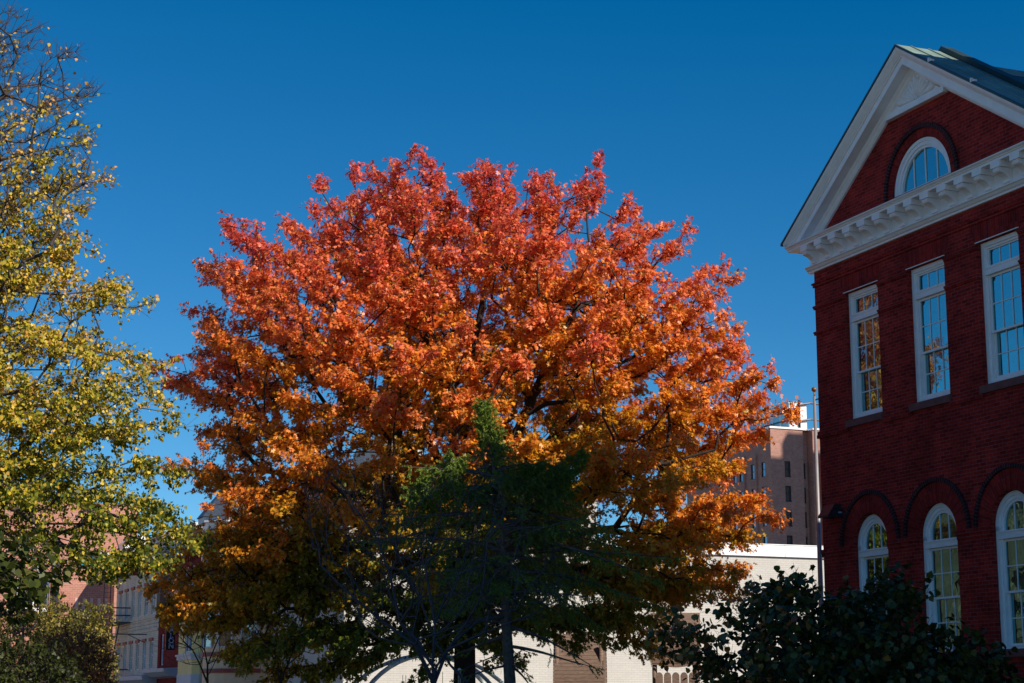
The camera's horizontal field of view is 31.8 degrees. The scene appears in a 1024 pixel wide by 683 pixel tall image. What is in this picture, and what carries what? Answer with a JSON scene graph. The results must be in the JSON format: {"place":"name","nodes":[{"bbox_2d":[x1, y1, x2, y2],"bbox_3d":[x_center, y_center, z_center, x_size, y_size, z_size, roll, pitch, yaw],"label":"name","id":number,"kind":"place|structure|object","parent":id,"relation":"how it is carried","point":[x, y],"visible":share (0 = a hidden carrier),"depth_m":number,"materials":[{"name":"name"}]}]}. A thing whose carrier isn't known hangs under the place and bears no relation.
{"place":"outdoors","nodes":[
{"label":"outdoors","id":0,"kind":"place"},
{"bbox_2d":[0,502,137,674],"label":"brick building","id":1,"kind":"structure","parent":0,"point":[77,592],"depth_m":146.46,"materials":[{"name":"red brick"}]},
{"bbox_2d":[7,576,48,611],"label":"window","id":2,"kind":"structure","parent":1,"relation":"in","point":[47,583],"depth_m":145.43,"materials":[{"name":"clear glass"}]},
{"bbox_2d":[105,536,144,678],"bbox_3d":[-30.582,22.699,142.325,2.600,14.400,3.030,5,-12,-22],"label":"stucco house","id":3,"kind":"structure","parent":0,"point":[114,595],"depth_m":141.56,"materials":[{"name":"beige paint"}]},
{"bbox_2d":[142,522,201,682],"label":"row house","id":4,"kind":"structure","parent":0,"point":[165,670],"depth_m":108.90,"materials":[{"name":"red brick"}]},
{"bbox_2d":[161,634,163,664],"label":"window","id":5,"kind":"structure","parent":4,"relation":"in","point":[162,634],"depth_m":111.56,"materials":[{"name":"grey glass"}]},
{"bbox_2d":[165,620,178,649],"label":"shop sign","id":6,"kind":"object","parent":4,"relation":"attached to","point":[170,646],"visible":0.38,"depth_m":106.35,"materials":[{"name":"black paint"}]},
{"bbox_2d":[175,477,257,682],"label":"row house","id":7,"kind":"structure","parent":0,"point":[187,673],"depth_m":96.05,"materials":[{"name":"yellow paint"}]},
{"bbox_2d":[0,0,1023,538],"label":"sky","id":8,"kind":"structure","parent":0,"point":[726,115],"materials":[{"name":"blue"}]},
{"bbox_2d":[282,447,824,682],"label":"end building","id":9,"kind":"structure","parent":0,"point":[621,667],"depth_m":80.73,"materials":[{"name":"white paint"}]},
{"bbox_2d":[553,634,606,682],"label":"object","id":10,"kind":"structure","parent":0,"point":[595,656],"depth_m":59.44,"materials":[{"name":"brown wood"}]},
{"bbox_2d":[650,613,700,682],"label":"window","id":11,"kind":"structure","parent":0,"point":[657,677],"depth_m":59.41,"materials":[{"name":"brown wood"}]},
{"bbox_2d":[780,44,1023,681],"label":"school building","id":12,"kind":"structure","parent":0,"point":[904,235],"depth_m":37.79,"materials":[{"name":"brick"}]},
{"bbox_2d":[843,280,883,427],"bbox_3d":[7.925,0.301,39.972,0.390,3.098,1.440,5,-12,-22],"label":"window","id":13,"kind":"structure","parent":12,"relation":"in","point":[863,303],"depth_m":40.16,"materials":[{"name":"white paint"}]},
{"bbox_2d":[858,514,890,656],"bbox_3d":[7.925,5.334,38.968,0.390,3.175,1.480,5,-12,-22],"label":"arched window","id":14,"kind":"structure","parent":12,"relation":"in","point":[872,547],"depth_m":39.32,"materials":[{"name":"white paint"}]},
{"bbox_2d":[895,137,950,196],"bbox_3d":[8.890,-3.798,38.472,0.270,1.110,2.100,5,-12,-22],"label":"half round window","id":15,"kind":"structure","parent":12,"relation":"in","point":[927,160],"depth_m":38.57,"materials":[{"name":"glass"}]},
{"bbox_2d":[905,255,951,411],"bbox_3d":[8.852,-0.147,37.727,0.390,3.098,1.440,5,-12,-22],"label":"window","id":16,"kind":"structure","parent":12,"relation":"in","point":[928,281],"depth_m":37.90,"materials":[{"name":"glass"}]},
{"bbox_2d":[923,503,960,657],"bbox_3d":[8.852,4.885,36.723,0.390,3.175,1.480,5,-12,-22],"label":"arched window","id":17,"kind":"structure","parent":12,"relation":"in","point":[940,543],"depth_m":36.94,"materials":[{"name":"white paint"}]},
{"bbox_2d":[975,227,1023,393],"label":"window","id":18,"kind":"structure","parent":12,"relation":"in","point":[1004,332],"depth_m":35.67,"materials":[{"name":"white paint"}]},
{"bbox_2d":[992,490,1023,656],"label":"arched window","id":19,"kind":"structure","parent":12,"relation":"in","point":[1010,512],"depth_m":34.82,"materials":[{"name":"white paint"}]},
{"label":"ground","id":20,"kind":"structure","parent":0,"visible":0},
{"bbox_2d":[0,598,66,682],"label":"street tree","id":21,"kind":"object","parent":20,"relation":"on","point":[43,625],"visible":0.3,"depth_m":64.88,"materials":[{"name":"green plant"}]},
{"bbox_2d":[5,550,65,682],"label":"bare tree","id":22,"kind":"object","parent":20,"relation":"on","point":[23,629],"visible":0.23,"depth_m":61.34,"materials":[{"name":"grey plant"}]},
{"bbox_2d":[0,632,87,682],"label":"street tree","id":23,"kind":"object","parent":20,"relation":"on","point":[29,656],"visible":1,"depth_m":46.97,"materials":[{"name":"green plant"}]},
{"bbox_2d":[17,624,121,682],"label":"street tree","id":24,"kind":"object","parent":20,"relation":"on","point":[82,647],"visible":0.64,"depth_m":58.73,"materials":[{"name":"green plant"}]},
{"bbox_2d":[33,595,124,681],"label":"street tree","id":25,"kind":"object","parent":20,"relation":"on","point":[88,625],"visible":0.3,"depth_m":70.80,"materials":[{"name":"green plant"}]},
{"bbox_2d":[113,565,159,682],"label":"row house","id":26,"kind":"structure","parent":20,"relation":"on","point":[136,658],"depth_m":119.43,"materials":[{"name":"beige paint"}]},
{"bbox_2d":[97,569,130,678],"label":"fire escape","id":27,"kind":"object","parent":26,"relation":"attached to","point":[118,624],"visible":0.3,"depth_m":122.95,"materials":[{"name":"black metal"}]},
{"bbox_2d":[124,645,125,671],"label":"window","id":28,"kind":"structure","parent":26,"relation":"in","point":[125,645],"depth_m":123.18,"materials":[{"name":"glass"}]},
{"bbox_2d":[126,592,128,619],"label":"window","id":29,"kind":"structure","parent":26,"relation":"in","point":[127,592],"depth_m":123.85,"materials":[{"name":"glass"}]},
{"bbox_2d":[111,633,146,642],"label":"wall bracket lamp","id":30,"kind":"object","parent":26,"relation":"attached to","point":[129,635],"visible":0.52,"depth_m":115.59,"materials":[{"name":"black metal"}]},
{"bbox_2d":[130,644,132,670],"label":"window","id":31,"kind":"structure","parent":26,"relation":"in","point":[131,644],"depth_m":121.07,"materials":[{"name":"glass"}]},
{"bbox_2d":[132,590,134,617],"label":"window","id":32,"kind":"structure","parent":26,"relation":"in","point":[134,590],"depth_m":121.78,"materials":[{"name":"glass"}]},
{"bbox_2d":[137,643,138,670],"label":"window","id":33,"kind":"structure","parent":26,"relation":"in","point":[138,643],"depth_m":118.91,"materials":[{"name":"glass"}]},
{"bbox_2d":[139,588,140,616],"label":"window","id":34,"kind":"structure","parent":26,"relation":"in","point":[140,588],"depth_m":119.60,"materials":[{"name":"glass"}]},
{"bbox_2d":[143,642,145,669],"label":"window","id":35,"kind":"structure","parent":26,"relation":"in","point":[145,642],"depth_m":116.80,"materials":[{"name":"grey glass"}]},
{"bbox_2d":[150,641,152,668],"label":"window","id":36,"kind":"structure","parent":26,"relation":"in","point":[152,641],"depth_m":114.65,"materials":[{"name":"grey glass"}]},
{"bbox_2d":[150,560,248,682],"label":"bare sapling","id":37,"kind":"object","parent":20,"relation":"on","point":[206,677],"visible":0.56,"depth_m":51.13,"materials":[{"name":"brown wood"}]},
{"bbox_2d":[201,521,283,682],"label":"row house","id":38,"kind":"structure","parent":20,"relation":"on","point":[225,674],"depth_m":87.67,"materials":[{"name":"beige paint"}]},
{"bbox_2d":[225,546,339,682],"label":"bare sapling","id":39,"kind":"object","parent":20,"relation":"on","point":[280,680],"visible":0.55,"depth_m":49.23,"materials":[{"name":"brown wood"}]},
{"bbox_2d":[355,654,503,682],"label":"climbing dome","id":40,"kind":"structure","parent":20,"relation":"on","point":[481,677],"depth_m":58.70,"materials":[{"name":"white metal"}]},
{"bbox_2d":[136,143,802,682],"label":"oak tree","id":41,"kind":"object","parent":20,"relation":"on","point":[394,293],"visible":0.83,"depth_m":49.44,"materials":[{"name":"orange plant"}]},
{"bbox_2d":[685,426,822,545],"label":"apartment tower","id":42,"kind":"structure","parent":20,"relation":"on","point":[783,468],"depth_m":238.69,"materials":[{"name":"brick"}]},
{"bbox_2d":[751,465,754,478],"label":"window","id":43,"kind":"structure","parent":42,"relation":"in","point":[752,466],"depth_m":242.01,"materials":[{"name":"blue glass"}]},
{"bbox_2d":[762,462,764,476],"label":"window","id":44,"kind":"structure","parent":42,"relation":"in","point":[763,463],"depth_m":239.48,"materials":[{"name":"blue glass"}]},
{"bbox_2d":[747,400,818,430],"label":"cooling tower","id":45,"kind":"structure","parent":42,"relation":"on","point":[775,421],"depth_m":241.97,"materials":[{"name":"metal"}]},
{"bbox_2d":[784,461,790,476],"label":"window","id":46,"kind":"structure","parent":42,"relation":"in","point":[787,463],"depth_m":238.43,"materials":[{"name":"black glass"}]},
{"bbox_2d":[785,486,791,501],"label":"window","id":47,"kind":"structure","parent":42,"relation":"in","point":[787,488],"depth_m":237.79,"materials":[{"name":"black glass"}]},
{"bbox_2d":[786,510,792,526],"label":"window","id":48,"kind":"structure","parent":42,"relation":"in","point":[788,514],"depth_m":237.21,"materials":[{"name":"black glass"}]},
{"bbox_2d":[787,535,792,544],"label":"window","id":49,"kind":"structure","parent":42,"relation":"in","point":[789,538],"depth_m":236.58,"materials":[{"name":"black glass"}]},
{"bbox_2d":[811,387,823,627],"bbox_3d":[8.530,6.318,49.725,0.400,10.275,0.400,0,-11,0],"label":"flagpole","id":50,"kind":"object","parent":20,"relation":"on","point":[819,544],"visible":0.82,"depth_m":50.03,"materials":[{"name":"metal"}]},
{"label":"lawn","id":51,"kind":"structure","parent":0,"visible":0},
{"bbox_2d":[0,522,74,627],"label":"overhanging tree","id":52,"kind":"object","parent":51,"relation":"on","point":[29,581],"visible":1,"depth_m":14.89,"materials":[{"name":"green plant"}]},
{"bbox_2d":[0,0,223,599],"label":"linden tree","id":53,"kind":"object","parent":51,"relation":"on","point":[24,497],"visible":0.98,"depth_m":31.93,"materials":[{"name":"green plant"}]},
{"bbox_2d":[342,491,467,682],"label":"bare tree","id":54,"kind":"object","parent":51,"relation":"on","point":[441,650],"visible":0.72,"depth_m":33.68,"materials":[{"name":"grey plant"}]},
{"bbox_2d":[294,437,590,682],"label":"bare tree","id":55,"kind":"object","parent":51,"relation":"on","point":[416,643],"visible":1,"depth_m":28.61,"materials":[{"name":"grey plant"}]},
{"bbox_2d":[355,396,685,682],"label":"spruce tree","id":56,"kind":"object","parent":51,"relation":"on","point":[554,481],"visible":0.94,"depth_m":37.64,"materials":[{"name":"green plant"}]},
{"bbox_2d":[644,562,1023,682],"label":"broadleaf shrub","id":57,"kind":"object","parent":51,"relation":"on","point":[826,653],"visible":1,"depth_m":20.19,"materials":[{"name":"green plant"}]}
]}

